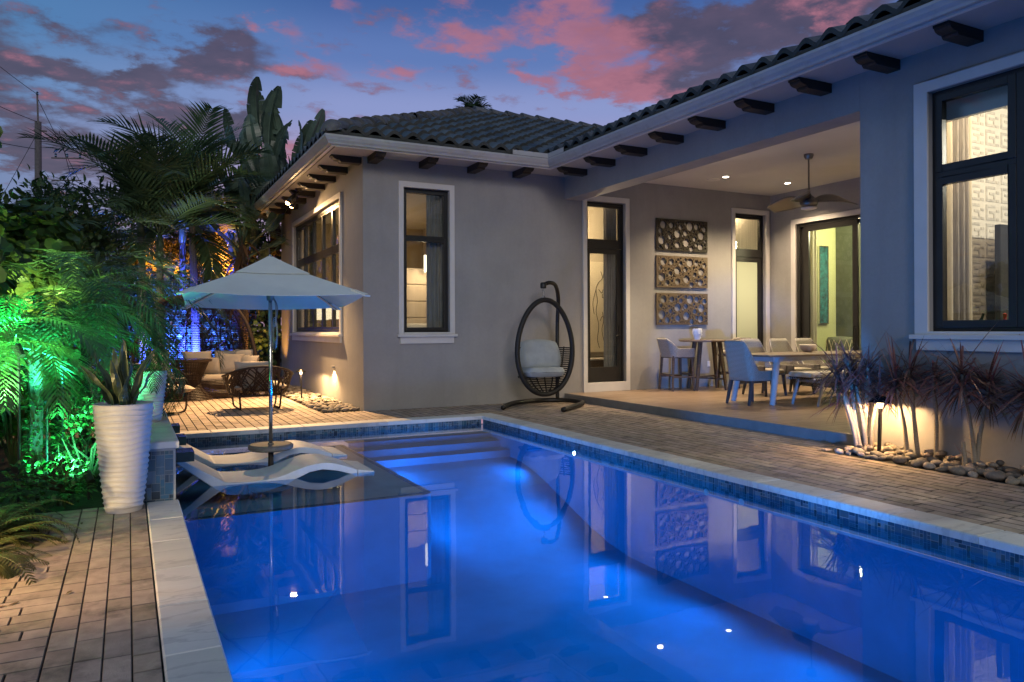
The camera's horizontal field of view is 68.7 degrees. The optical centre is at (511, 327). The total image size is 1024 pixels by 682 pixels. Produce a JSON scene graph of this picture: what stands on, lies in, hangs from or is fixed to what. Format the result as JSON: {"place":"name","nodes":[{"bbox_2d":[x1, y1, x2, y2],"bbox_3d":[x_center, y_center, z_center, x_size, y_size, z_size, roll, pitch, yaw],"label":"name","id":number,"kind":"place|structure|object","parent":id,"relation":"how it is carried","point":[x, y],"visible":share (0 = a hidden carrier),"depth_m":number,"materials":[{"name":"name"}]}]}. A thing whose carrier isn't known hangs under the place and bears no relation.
{"place":"outdoors","nodes":[
{"label":"outdoors","id":0,"kind":"place"},
{"bbox_2d":[0,333,281,678],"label":"ground","id":1,"kind":"structure","parent":0,"point":[96,501],"depth_m":6.29,"materials":[{"name":"soil"}]},
{"bbox_2d":[0,126,6,282],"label":"seagrape shrub","id":2,"kind":"object","parent":1,"relation":"on","point":[3,274],"visible":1,"depth_m":5.23,"materials":[{"name":"green plant"}]},
{"bbox_2d":[0,141,21,391],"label":"seagrape shrub","id":3,"kind":"object","parent":1,"relation":"on","point":[4,243],"visible":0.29,"depth_m":6.18,"materials":[{"name":"green plant"}]},
{"bbox_2d":[11,343,25,499],"bbox_3d":[-3.650,0.712,5.547,0.104,1.196,0.068,0,0,10],"label":"garden spotlight","id":4,"kind":"object","parent":1,"relation":"on","point":[21,354],"visible":0.77,"depth_m":5.54,"materials":[{"name":"black metal"}]},
{"bbox_2d":[11,460,25,503],"bbox_3d":[-3.627,1.143,5.497,0.068,0.334,0.108,0,0,-4],"label":"garden spotlight","id":5,"kind":"object","parent":1,"relation":"on","point":[16,467],"visible":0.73,"depth_m":5.49,"materials":[{"name":"black metal"}]},
{"bbox_2d":[42,390,51,485],"bbox_3d":[-3.860,0.914,6.224,0.068,0.796,0.103,0,0,-50],"label":"garden spotlight","id":6,"kind":"object","parent":1,"relation":"on","point":[47,431],"visible":0.5,"depth_m":6.21,"materials":[{"name":"black metal"}]},
{"bbox_2d":[0,187,102,466],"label":"seagrape shrub","id":7,"kind":"object","parent":1,"relation":"on","point":[26,227],"visible":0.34,"depth_m":6.97,"materials":[{"name":"green plant"}]},
{"bbox_2d":[0,361,108,510],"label":"clusia shrub","id":8,"kind":"object","parent":1,"relation":"on","point":[79,464],"visible":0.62,"depth_m":5.99,"materials":[{"name":"green plant"}]},
{"bbox_2d":[0,302,109,415],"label":"dwarf palm","id":9,"kind":"object","parent":1,"relation":"on","point":[10,405],"visible":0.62,"depth_m":5.66,"materials":[{"name":"green plant"}]},
{"bbox_2d":[34,91,83,191],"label":"utility pole","id":10,"kind":"object","parent":1,"relation":"on","point":[38,153],"visible":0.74,"depth_m":59.81,"materials":[{"name":"brown wood"}]},
{"bbox_2d":[56,301,67,477],"bbox_3d":[-3.866,0.540,6.443,0.113,1.545,0.068,0,0,41],"label":"garden spotlight","id":11,"kind":"object","parent":1,"relation":"on","point":[62,371],"visible":0.3,"depth_m":6.44,"materials":[{"name":"black metal"}]},
{"bbox_2d":[0,184,134,439],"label":"garden hedge","id":12,"kind":"object","parent":1,"relation":"on","point":[72,209],"visible":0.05,"depth_m":13.45,"materials":[{"name":"green plant"}]},
{"bbox_2d":[7,164,138,388],"bbox_3d":[-9.740,-1.024,16.958,3.582,5.080,2.456,0,0,-27],"label":"background tree","id":13,"kind":"object","parent":1,"relation":"on","point":[34,183],"visible":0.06,"depth_m":16.58,"materials":[{"name":"green plant"}]},
{"bbox_2d":[82,470,94,499],"bbox_3d":[-3.222,1.196,5.707,0.113,0.225,0.068,0,0,31],"label":"garden spotlight","id":14,"kind":"object","parent":1,"relation":"on","point":[88,478],"visible":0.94,"depth_m":5.69,"materials":[{"name":"black metal"}]},
{"bbox_2d":[0,282,177,482],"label":"dwarf palm","id":15,"kind":"object","parent":1,"relation":"on","point":[35,375],"visible":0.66,"depth_m":6.23,"materials":[{"name":"green plant"}]},
{"bbox_2d":[0,248,211,464],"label":"dwarf palm","id":16,"kind":"object","parent":1,"relation":"on","point":[84,286],"visible":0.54,"depth_m":6.82,"materials":[{"name":"green plant"}]},
{"bbox_2d":[31,258,229,445],"bbox_3d":[-4.862,0.292,8.509,3.262,2.089,2.922,0,0,-27],"label":"dwarf palm","id":17,"kind":"object","parent":1,"relation":"on","point":[152,330],"visible":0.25,"depth_m":8.48,"materials":[{"name":"green plant"}]},
{"bbox_2d":[94,225,214,321],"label":"young palm","id":18,"kind":"object","parent":1,"relation":"on","point":[154,247],"visible":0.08,"depth_m":17.33,"materials":[{"name":"green plant"}]},
{"bbox_2d":[88,152,223,331],"bbox_3d":[-9.803,-1.805,20.837,5.099,6.350,3.976,0,0,-27],"label":"background tree","id":19,"kind":"object","parent":1,"relation":"on","point":[120,221],"visible":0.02,"depth_m":20.32,"materials":[{"name":"green plant"}]},
{"bbox_2d":[143,410,193,511],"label":"raised pool wall","id":20,"kind":"structure","parent":1,"relation":"on","point":[166,453],"depth_m":5.71,"materials":[{"name":"tile"}]},
{"bbox_2d":[130,370,167,421],"bbox_3d":[-3.368,0.633,6.947,0.322,0.470,0.322,0,0,-27],"label":"ribbed planter","id":21,"kind":"object","parent":20,"relation":"on","point":[158,404],"visible":0.48,"depth_m":6.87,"materials":[{"name":"ceramic"}]},
{"bbox_2d":[128,362,188,415],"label":"potted palm","id":22,"kind":"object","parent":21,"relation":"in","point":[159,369],"visible":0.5,"depth_m":6.92,"materials":[{"name":"green plant"}]},
{"bbox_2d":[75,245,281,387],"bbox_3d":[-7.818,-0.227,16.992,5.246,3.208,1.028,0,0,-38],"label":"blue lit shrub","id":23,"kind":"object","parent":1,"relation":"on","point":[261,340],"visible":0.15,"depth_m":17.56,"materials":[{"name":"green plant"}]},
{"bbox_2d":[121,227,257,324],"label":"young palm","id":24,"kind":"object","parent":1,"relation":"on","point":[176,253],"visible":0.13,"depth_m":17.65,"materials":[{"name":"green plant"}]},
{"bbox_2d":[147,222,279,350],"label":"young palm","id":25,"kind":"object","parent":1,"relation":"on","point":[219,237],"visible":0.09,"depth_m":18.04,"materials":[{"name":"green plant"}]},
{"bbox_2d":[168,173,281,355],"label":"background tree","id":26,"kind":"object","parent":1,"relation":"on","point":[262,240],"visible":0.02,"depth_m":19.50,"materials":[{"name":"green plant"}]},
{"bbox_2d":[178,203,280,327],"bbox_3d":[-6.651,-1.086,18.546,3.313,4.874,2.166,0,0,-27],"label":"bird of paradise tree","id":27,"kind":"object","parent":1,"relation":"on","point":[232,236],"visible":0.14,"depth_m":17.92,"materials":[{"name":"green plant"}]},
{"bbox_2d":[171,154,289,361],"bbox_3d":[-7.393,-1.881,21.693,5.393,6.484,4.129,0,0,-27],"label":"background tree","id":28,"kind":"object","parent":1,"relation":"on","point":[266,318],"visible":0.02,"depth_m":21.81,"materials":[{"name":"green plant"}]},
{"bbox_2d":[207,76,325,378],"bbox_3d":[-6.205,-2.543,19.555,4.358,7.782,1.969,0,0,-27],"label":"bird of paradise tree","id":29,"kind":"object","parent":1,"relation":"on","point":[269,129],"visible":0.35,"depth_m":19.47,"materials":[{"name":"green plant"}]},
{"bbox_2d":[453,93,490,108],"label":"distant palm","id":30,"kind":"object","parent":1,"relation":"on","point":[470,102],"visible":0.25,"depth_m":28.69,"materials":[{"name":"green plant"}]},
{"bbox_2d":[254,0,1023,474],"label":"house","id":31,"kind":"structure","parent":1,"relation":"on","point":[856,106],"depth_m":12.18,"materials":[{"name":"paint"}]},
{"bbox_2d":[286,188,301,207],"bbox_3d":[-4.252,-2.546,14.696,0.304,0.344,0.447,0,0,-5],"label":"floodlight","id":32,"kind":"object","parent":31,"relation":"attached to","point":[291,200],"visible":1,"depth_m":14.58,"materials":[{"name":"black metal"}]},
{"bbox_2d":[309,225,312,326],"bbox_3d":[-4.419,-0.575,16.616,0.077,3.580,0.400,0,0,-27],"label":"curtain","id":33,"kind":"object","parent":31,"relation":"hanging from","point":[311,268],"visible":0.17,"depth_m":16.62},
{"bbox_2d":[290,192,342,342],"bbox_3d":[-3.926,-1.051,15.032,0.225,2.644,4.390,0,0,-27],"label":"wide window","id":34,"kind":"structure","parent":31,"relation":"in","point":[302,334],"depth_m":14.67,"materials":[{"name":"white metal"}]},
{"bbox_2d":[326,308,338,329],"bbox_3d":[-3.892,0.332,16.209,0.440,1.800,0.400,0,0,-27],"label":"table lamp","id":35,"kind":"object","parent":31,"relation":"on","point":[328,313],"visible":0.09,"depth_m":16.07,"materials":[{"name":"white fabric"}]},
{"bbox_2d":[407,268,426,326],"bbox_3d":[-1.480,-0.027,13.299,1.500,2.094,0.680,0,0,-27],"label":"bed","id":36,"kind":"object","parent":31,"relation":"on","point":[416,291],"visible":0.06,"depth_m":13.45,"materials":[{"name":"fabric"}]},
{"bbox_2d":[397,181,457,343],"bbox_3d":[-1.428,-1.068,12.433,1.040,2.654,0.225,0,0,-27],"label":"narrow window","id":37,"kind":"structure","parent":31,"relation":"in","point":[408,335],"depth_m":12.44,"materials":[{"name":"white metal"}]},
{"bbox_2d":[426,195,442,326],"bbox_3d":[-1.309,-0.592,12.743,0.300,3.580,0.068,0,0,-27],"label":"curtain","id":38,"kind":"object","parent":31,"relation":"hanging from","point":[434,261],"visible":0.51,"depth_m":12.74,"materials":[{"name":"fabric"}]},
{"bbox_2d":[590,262,603,351],"bbox_3d":[1.948,-0.441,15.881,0.900,1.900,0.056,0,0,-27],"label":"line drawing","id":39,"kind":"object","parent":31,"relation":"attached to","point":[596,313],"visible":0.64,"depth_m":15.78,"materials":[{"name":"white fabric"}]},
{"bbox_2d":[590,357,603,366],"bbox_3d":[1.794,0.916,15.467,1.140,0.585,0.445,0,0,-27],"label":"cabinet","id":40,"kind":"object","parent":31,"relation":"on","point":[596,362],"visible":0.07,"depth_m":15.22,"materials":[{"name":"brown wood"}]},
{"bbox_2d":[603,208,616,366],"bbox_3d":[1.890,-0.552,14.394,0.300,3.480,0.068,0,0,-27],"label":"curtain","id":41,"kind":"object","parent":31,"relation":"hanging from","point":[609,263],"visible":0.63,"depth_m":14.38,"materials":[{"name":"fabric"}]},
{"bbox_2d":[657,338,695,390],"bbox_3d":[3.095,0.692,14.222,0.580,0.984,0.540,0,0,-19],"label":"bar stool","id":42,"kind":"object","parent":31,"relation":"on","point":[668,348],"visible":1,"depth_m":14.06,"materials":[{"name":"fabric"}]},
{"bbox_2d":[656,293,707,324],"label":"wall panel","id":43,"kind":"structure","parent":31,"relation":"attached to","point":[680,314],"depth_m":14.80,"materials":[{"name":"wood"}]},
{"bbox_2d":[656,218,707,252],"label":"wall panel","id":44,"kind":"structure","parent":31,"relation":"attached to","point":[690,235],"depth_m":14.80,"materials":[{"name":"wood"}]},
{"bbox_2d":[656,255,707,287],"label":"wall panel","id":45,"kind":"structure","parent":31,"relation":"attached to","point":[673,284],"depth_m":14.80,"materials":[{"name":"wood"}]},
{"bbox_2d":[679,339,734,390],"bbox_3d":[3.748,0.707,14.393,1.040,0.954,1.040,0,0,-27],"label":"bar table","id":46,"kind":"object","parent":31,"relation":"on","point":[714,352],"visible":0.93,"depth_m":14.18,"materials":[{"name":"brown wood"}]},
{"bbox_2d":[716,337,751,387],"bbox_3d":[4.453,0.687,14.901,0.580,0.984,0.540,0,0,-42],"label":"bar stool","id":47,"kind":"object","parent":31,"relation":"on","point":[719,364],"visible":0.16,"depth_m":14.89,"materials":[{"name":"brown wood"}]},
{"bbox_2d":[735,218,756,249],"bbox_3d":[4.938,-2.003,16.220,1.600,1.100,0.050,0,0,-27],"label":"window pane","id":48,"kind":"structure","parent":31,"relation":"attached to","point":[746,233],"depth_m":16.27,"materials":[{"name":"glass"}]},
{"bbox_2d":[724,341,775,405],"bbox_3d":[3.676,0.688,11.614,0.636,0.985,0.542,0,0,-27],"label":"dining chair","id":49,"kind":"object","parent":31,"relation":"on","point":[741,364],"visible":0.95,"depth_m":11.42,"materials":[{"name":"fabric"}]},
{"bbox_2d":[741,339,786,396],"bbox_3d":[4.408,0.687,13.172,0.542,0.985,0.636,0,0,-27],"label":"dining chair","id":50,"kind":"object","parent":31,"relation":"on","point":[755,345],"visible":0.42,"depth_m":13.37,"materials":[{"name":"fabric"}]},
{"bbox_2d":[722,350,860,405],"bbox_3d":[4.941,0.795,12.330,2.960,0.773,1.000,0,0,-27],"label":"dining table","id":51,"kind":"object","parent":31,"relation":"on","point":[776,358],"visible":0.51,"depth_m":11.62,"materials":[{"name":"white wood"}]},
{"bbox_2d":[799,344,816,351],"bbox_3d":[4.999,0.345,12.653,0.280,0.125,0.280,0,0,-27],"label":"bowl","id":52,"kind":"object","parent":51,"relation":"on","point":[808,347],"visible":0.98,"depth_m":12.56,"materials":[{"name":"ceramic"}]},
{"bbox_2d":[769,338,814,393],"bbox_3d":[5.014,0.685,13.460,0.542,0.985,0.636,0,0,-27],"label":"dining chair","id":53,"kind":"object","parent":31,"relation":"on","point":[779,344],"visible":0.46,"depth_m":13.65,"materials":[{"name":"fabric"}]},
{"bbox_2d":[767,153,857,212],"bbox_3d":[4.760,-2.355,12.234,1.411,0.903,1.270,0,0,-27],"label":"ceiling fan","id":54,"kind":"object","parent":31,"relation":"hanging from","point":[806,200],"visible":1,"depth_m":12.08,"materials":[{"name":"brown metal"}]},
{"bbox_2d":[810,230,816,346],"bbox_3d":[6.190,-0.623,15.475,0.096,3.570,0.230,0,0,-27],"label":"curtain","id":55,"kind":"object","parent":31,"relation":"hanging from","point":[813,284],"visible":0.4,"depth_m":15.41,"materials":[{"name":"fabric"}]},
{"bbox_2d":[795,338,840,390],"bbox_3d":[5.583,0.683,13.730,0.542,0.985,0.636,0,0,-27],"label":"dining chair","id":56,"kind":"object","parent":31,"relation":"on","point":[798,341],"visible":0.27,"depth_m":13.91,"materials":[{"name":"beige wood"}]},
{"bbox_2d":[786,369,856,406],"bbox_3d":[5.096,0.918,11.679,1.720,0.513,0.529,0,0,-27],"label":"bench","id":57,"kind":"object","parent":31,"relation":"on","point":[798,376],"visible":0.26,"depth_m":11.32,"materials":[{"name":"white fabric"}]},
{"bbox_2d":[817,246,828,323],"bbox_3d":[6.753,-0.930,16.259,0.290,1.690,0.050,0,0,-27],"label":"painting","id":58,"kind":"object","parent":31,"relation":"attached to","point":[823,279],"visible":1,"depth_m":16.25,"materials":[{"name":"paint"}]},
{"bbox_2d":[826,336,852,380],"bbox_3d":[6.814,0.674,15.538,0.564,1.000,0.564,0,0,-27],"label":"dining chair","id":59,"kind":"object","parent":31,"relation":"on","point":[831,344],"visible":0.18,"depth_m":15.32,"materials":[{"name":"white fabric"}]},
{"bbox_2d":[947,121,952,319],"bbox_3d":[4.554,-0.670,8.045,0.550,3.680,0.096,0,0,-27],"label":"curtain","id":60,"kind":"object","parent":31,"relation":"hanging from","point":[949,235],"visible":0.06,"depth_m":8.13,"materials":[{"name":"fabric"}]},
{"bbox_2d":[952,117,969,319],"bbox_3d":[4.919,-0.671,8.255,0.270,3.680,0.115,0,0,-27],"label":"curtain","id":61,"kind":"object","parent":31,"relation":"hanging from","point":[961,287],"visible":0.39,"depth_m":8.22,"materials":[{"name":"fabric"}]},
{"bbox_2d":[909,50,1023,352],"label":"large window","id":62,"kind":"structure","parent":31,"relation":"in","point":[1010,162],"depth_m":7.19,"materials":[{"name":"glass"}]},
{"bbox_2d":[969,116,971,319],"bbox_3d":[5.077,-0.671,8.355,0.087,3.680,0.058,0,0,-3],"label":"curtain","id":63,"kind":"object","parent":31,"relation":"hanging from","point":[970,207],"visible":0.26,"depth_m":8.33,"materials":[{"name":"fabric"}]},
{"bbox_2d":[946,85,1007,121],"bbox_3d":[4.862,-2.267,6.545,0.060,0.390,2.600,0,0,-27],"label":"roller shade","id":64,"kind":"object","parent":31,"relation":"attached to","point":[979,103],"depth_m":7.22,"materials":[{"name":"grey fabric"}]},
{"bbox_2d":[995,224,1008,319],"bbox_3d":[5.934,0.011,8.689,1.110,2.350,0.350,0,0,-27],"label":"cabinet","id":65,"kind":"object","parent":31,"relation":"on","point":[1001,269],"visible":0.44,"depth_m":8.41,"materials":[{"name":"grey wood"}]},
{"bbox_2d":[282,391,360,412],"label":"planting soil","id":66,"kind":"structure","parent":0,"point":[339,411],"depth_m":12.05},
{"bbox_2d":[279,385,321,397],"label":"pebbles","id":67,"kind":"object","parent":66,"relation":"on","point":[295,390],"visible":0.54,"depth_m":14.74,"materials":[{"name":"stone"}]},
{"bbox_2d":[869,395,892,451],"bbox_3d":[3.738,0.999,7.599,0.230,0.632,0.230,0,0,-27],"label":"path light","id":68,"kind":"object","parent":66,"relation":"on","point":[879,400],"visible":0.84,"depth_m":7.57,"materials":[{"name":"black metal"}]},
{"bbox_2d":[892,455,906,463],"bbox_3d":[3.712,1.264,7.181,0.122,0.083,0.156,-6,-2,5],"label":"river stone","id":69,"kind":"object","parent":66,"relation":"on","point":[898,459],"visible":1,"depth_m":7.13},
{"bbox_2d":[888,340,970,459],"bbox_3d":[4.095,0.707,7.299,0.878,1.171,0.801,0,0,9],"label":"dracaena","id":70,"kind":"object","parent":66,"relation":"on","point":[936,423],"visible":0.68,"depth_m":7.27,"materials":[{"name":"plant"}]},
{"bbox_2d":[949,466,967,475],"bbox_3d":[3.944,1.265,6.620,0.155,0.080,0.109,14,2,18],"label":"river stone","id":71,"kind":"object","parent":66,"relation":"on","point":[958,470],"visible":0.93,"depth_m":6.58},
{"bbox_2d":[966,334,1023,441],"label":"dracaena","id":72,"kind":"object","parent":66,"relation":"on","point":[1019,418],"visible":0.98,"depth_m":6.38,"materials":[{"name":"plant"}]},
{"bbox_2d":[984,471,1005,480],"bbox_3d":[4.120,1.263,6.391,0.166,0.083,0.134,5,3,41],"label":"river stone","id":73,"kind":"object","parent":66,"relation":"on","point":[994,475],"visible":1,"depth_m":6.35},
{"bbox_2d":[0,0,1021,581],"label":"sky","id":74,"kind":"structure","parent":0,"point":[601,62],"materials":[{"name":"blue"}]},
{"bbox_2d":[0,388,1023,681],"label":"patio paving","id":75,"kind":"structure","parent":0,"point":[128,600],"depth_m":5.30,"materials":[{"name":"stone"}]},
{"bbox_2d":[0,534,57,584],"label":"fern","id":76,"kind":"object","parent":75,"relation":"on","point":[6,568],"visible":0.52,"depth_m":3.99,"materials":[{"name":"green plant"}]},
{"bbox_2d":[0,493,63,533],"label":"fern","id":77,"kind":"object","parent":75,"relation":"on","point":[5,515],"visible":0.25,"depth_m":4.84,"materials":[{"name":"green plant"}]},
{"bbox_2d":[0,499,81,548],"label":"fern","id":78,"kind":"object","parent":75,"relation":"on","point":[7,530],"visible":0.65,"depth_m":4.56,"materials":[{"name":"green plant"}]},
{"bbox_2d":[92,400,153,513],"bbox_3d":[-2.806,0.929,5.414,0.402,0.775,0.402,0,0,-27],"label":"tall planter","id":79,"kind":"object","parent":75,"relation":"on","point":[123,433],"visible":0.99,"depth_m":5.28,"materials":[{"name":"ceramic"}]},
{"bbox_2d":[80,339,156,404],"bbox_3d":[-2.817,0.336,5.375,0.496,0.521,0.429,0,0,-27],"label":"snake plant","id":80,"kind":"object","parent":79,"relation":"in","point":[116,389],"visible":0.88,"depth_m":5.39,"materials":[{"name":"green plant"}]},
{"bbox_2d":[60,210,187,320],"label":"feather palm","id":81,"kind":"object","parent":75,"relation":"on","point":[103,220],"visible":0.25,"depth_m":13.97,"materials":[{"name":"green plant"}]},
{"bbox_2d":[11,126,260,362],"bbox_3d":[-7.816,-1.388,15.608,4.457,5.471,4.448,0,0,16],"label":"feather palm","id":82,"kind":"object","parent":75,"relation":"on","point":[121,193],"visible":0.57,"depth_m":14.99,"materials":[{"name":"green plant"}]},
{"bbox_2d":[9,126,293,345],"bbox_3d":[-7.485,-1.466,15.859,5.527,5.623,4.831,0,0,-27],"label":"feather palm","id":83,"kind":"object","parent":75,"relation":"on","point":[171,211],"visible":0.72,"depth_m":15.09,"materials":[{"name":"green plant"}]},
{"bbox_2d":[128,363,195,414],"bbox_3d":[-5.570,0.936,11.658,1.138,0.800,0.878,0,0,35],"label":"woven tub chair","id":84,"kind":"object","parent":75,"relation":"on","point":[189,389],"visible":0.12,"depth_m":11.53,"materials":[{"name":"wicker"}]},
{"bbox_2d":[62,100,278,351],"bbox_3d":[-7.198,-1.803,16.693,4.988,6.298,4.765,0,0,-27],"label":"feather palm","id":85,"kind":"object","parent":75,"relation":"on","point":[199,117],"visible":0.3,"depth_m":16.11,"materials":[{"name":"green plant"}]},
{"bbox_2d":[101,173,268,357],"bbox_3d":[-7.424,-1.014,17.300,3.598,4.723,3.915,0,0,8],"label":"feather palm","id":86,"kind":"object","parent":75,"relation":"on","point":[206,254],"visible":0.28,"depth_m":16.64,"materials":[{"name":"green plant"}]},
{"bbox_2d":[167,358,212,400],"bbox_3d":[-6.000,0.954,13.946,0.821,0.749,0.821,0,0,-27],"label":"wicker table","id":87,"kind":"object","parent":75,"relation":"on","point":[199,368],"visible":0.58,"depth_m":13.75,"materials":[{"name":"brown wicker"}]},
{"bbox_2d":[130,295,257,398],"bbox_3d":[-6.207,0.330,14.741,2.339,1.960,1.826,0,0,-15],"label":"daybed","id":88,"kind":"object","parent":75,"relation":"on","point":[209,382],"visible":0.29,"depth_m":15.29,"materials":[{"name":"wicker"}]},
{"bbox_2d":[182,351,211,372],"bbox_3d":[-6.138,0.659,14.607,0.540,0.420,0.255,0,0,-27],"label":"throw pillow","id":89,"kind":"object","parent":88,"relation":"on","point":[203,354],"visible":0.41,"depth_m":14.55,"materials":[{"name":"fabric"}]},
{"bbox_2d":[204,357,220,373],"bbox_3d":[-5.805,0.738,14.440,0.360,0.327,0.262,0,0,-23],"label":"throw pillow","id":90,"kind":"object","parent":88,"relation":"on","point":[213,366],"visible":0.62,"depth_m":14.37,"materials":[{"name":"fabric"}]},
{"bbox_2d":[220,354,244,372],"bbox_3d":[-5.449,0.697,14.578,0.440,0.379,0.281,0,0,-3],"label":"throw pillow","id":91,"kind":"object","parent":88,"relation":"on","point":[230,359],"visible":0.71,"depth_m":14.50,"materials":[{"name":"fabric"}]},
{"bbox_2d":[180,164,303,348],"bbox_3d":[-6.188,-1.197,17.340,2.811,5.087,1.728,0,0,-12],"label":"bird of paradise tree","id":92,"kind":"object","parent":75,"relation":"on","point":[242,256],"visible":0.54,"depth_m":17.25,"materials":[{"name":"green plant"}]},
{"bbox_2d":[221,361,293,409],"bbox_3d":[-4.166,0.931,12.303,1.138,0.800,0.878,0,0,-29],"label":"woven tub chair","id":93,"kind":"object","parent":75,"relation":"on","point":[251,377],"visible":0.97,"depth_m":12.00,"materials":[{"name":"wicker"}]},
{"bbox_2d":[501,281,584,411],"bbox_3d":[0.558,0.256,12.403,1.185,2.097,1.420,0,0,19],"label":"hanging egg chair","id":94,"kind":"object","parent":75,"relation":"on","point":[536,358],"visible":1,"depth_m":12.58,"materials":[{"name":"wicker"}]},
{"bbox_2d":[185,430,1023,681],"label":"pool shell","id":95,"kind":"object","parent":75,"relation":"in","point":[902,614],"visible":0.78,"depth_m":6.38,"materials":[{"name":"tile"}]},
{"bbox_2d":[176,445,428,520],"bbox_3d":[-2.529,1.589,8.155,2.270,0.001,3.430,0,0,-27],"label":"pool ledge","id":96,"kind":"object","parent":95,"relation":"on","point":[196,496],"visible":0.5,"depth_m":7.23,"materials":[{"name":"paint"}]},
{"bbox_2d":[179,440,346,471],"bbox_3d":[-2.785,1.383,8.238,1.806,0.414,0.610,0,0,-27],"label":"pool lounger","id":97,"kind":"object","parent":96,"relation":"on","point":[241,462],"visible":0.69,"depth_m":8.07,"materials":[{"name":"plastic"}]},
{"bbox_2d":[176,255,369,465],"bbox_3d":[-2.496,0.415,7.743,1.737,2.345,1.737,0,0,-23],"label":"parasol","id":98,"kind":"object","parent":96,"relation":"on","point":[269,283],"visible":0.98,"depth_m":7.52,"materials":[{"name":"fabric"}]},
{"bbox_2d":[248,441,292,452],"bbox_3d":[-2.493,1.222,7.742,0.449,0.072,0.449,0,0,-27],"label":"pole table","id":99,"kind":"object","parent":98,"relation":"attached to","point":[268,447],"visible":0.98,"depth_m":7.61,"materials":[{"name":"plastic"}]},
{"bbox_2d":[176,454,373,498],"bbox_3d":[-2.305,1.380,7.281,1.806,0.414,0.610,0,0,-27],"label":"pool lounger","id":100,"kind":"object","parent":96,"relation":"on","point":[254,483],"visible":0.92,"depth_m":7.10,"materials":[{"name":"plastic"}]},
{"bbox_2d":[185,420,1023,581],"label":"pool mosaic band","id":101,"kind":"object","parent":95,"relation":"on","point":[893,539],"visible":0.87,"depth_m":6.70,"materials":[{"name":"tile"}]},
{"bbox_2d":[147,413,1023,681],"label":"pool coping","id":102,"kind":"object","parent":101,"relation":"on","point":[192,650],"visible":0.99,"depth_m":4.83,"materials":[{"name":"stone"}]},
{"bbox_2d":[186,419,1022,581],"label":"pool mosaic grout","id":103,"kind":"object","parent":101,"relation":"attached to","point":[559,440],"visible":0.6,"depth_m":6.89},
{"bbox_2d":[214,457,902,681],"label":"pool floor","id":104,"kind":"structure","parent":0,"point":[534,577],"depth_m":6.18,"materials":[{"name":"paint"}]},
{"bbox_2d":[796,332,901,450],"bbox_3d":[3.611,0.624,7.912,1.262,1.348,1.056,0,0,25],"label":"dracaena","id":105,"kind":"object","parent":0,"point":[845,383],"visible":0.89,"depth_m":7.83,"materials":[{"name":"plant"}]},
{"bbox_2d":[851,333,947,457],"bbox_3d":[3.921,0.608,7.488,1.041,1.373,1.093,0,0,-27],"label":"dracaena","id":106,"kind":"object","parent":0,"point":[896,381],"visible":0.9,"depth_m":7.44,"materials":[{"name":"plant"}]},
{"bbox_2d":[897,324,1023,465],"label":"dracaena","id":107,"kind":"object","parent":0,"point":[960,379],"visible":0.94,"depth_m":6.85,"materials":[{"name":"plant"}]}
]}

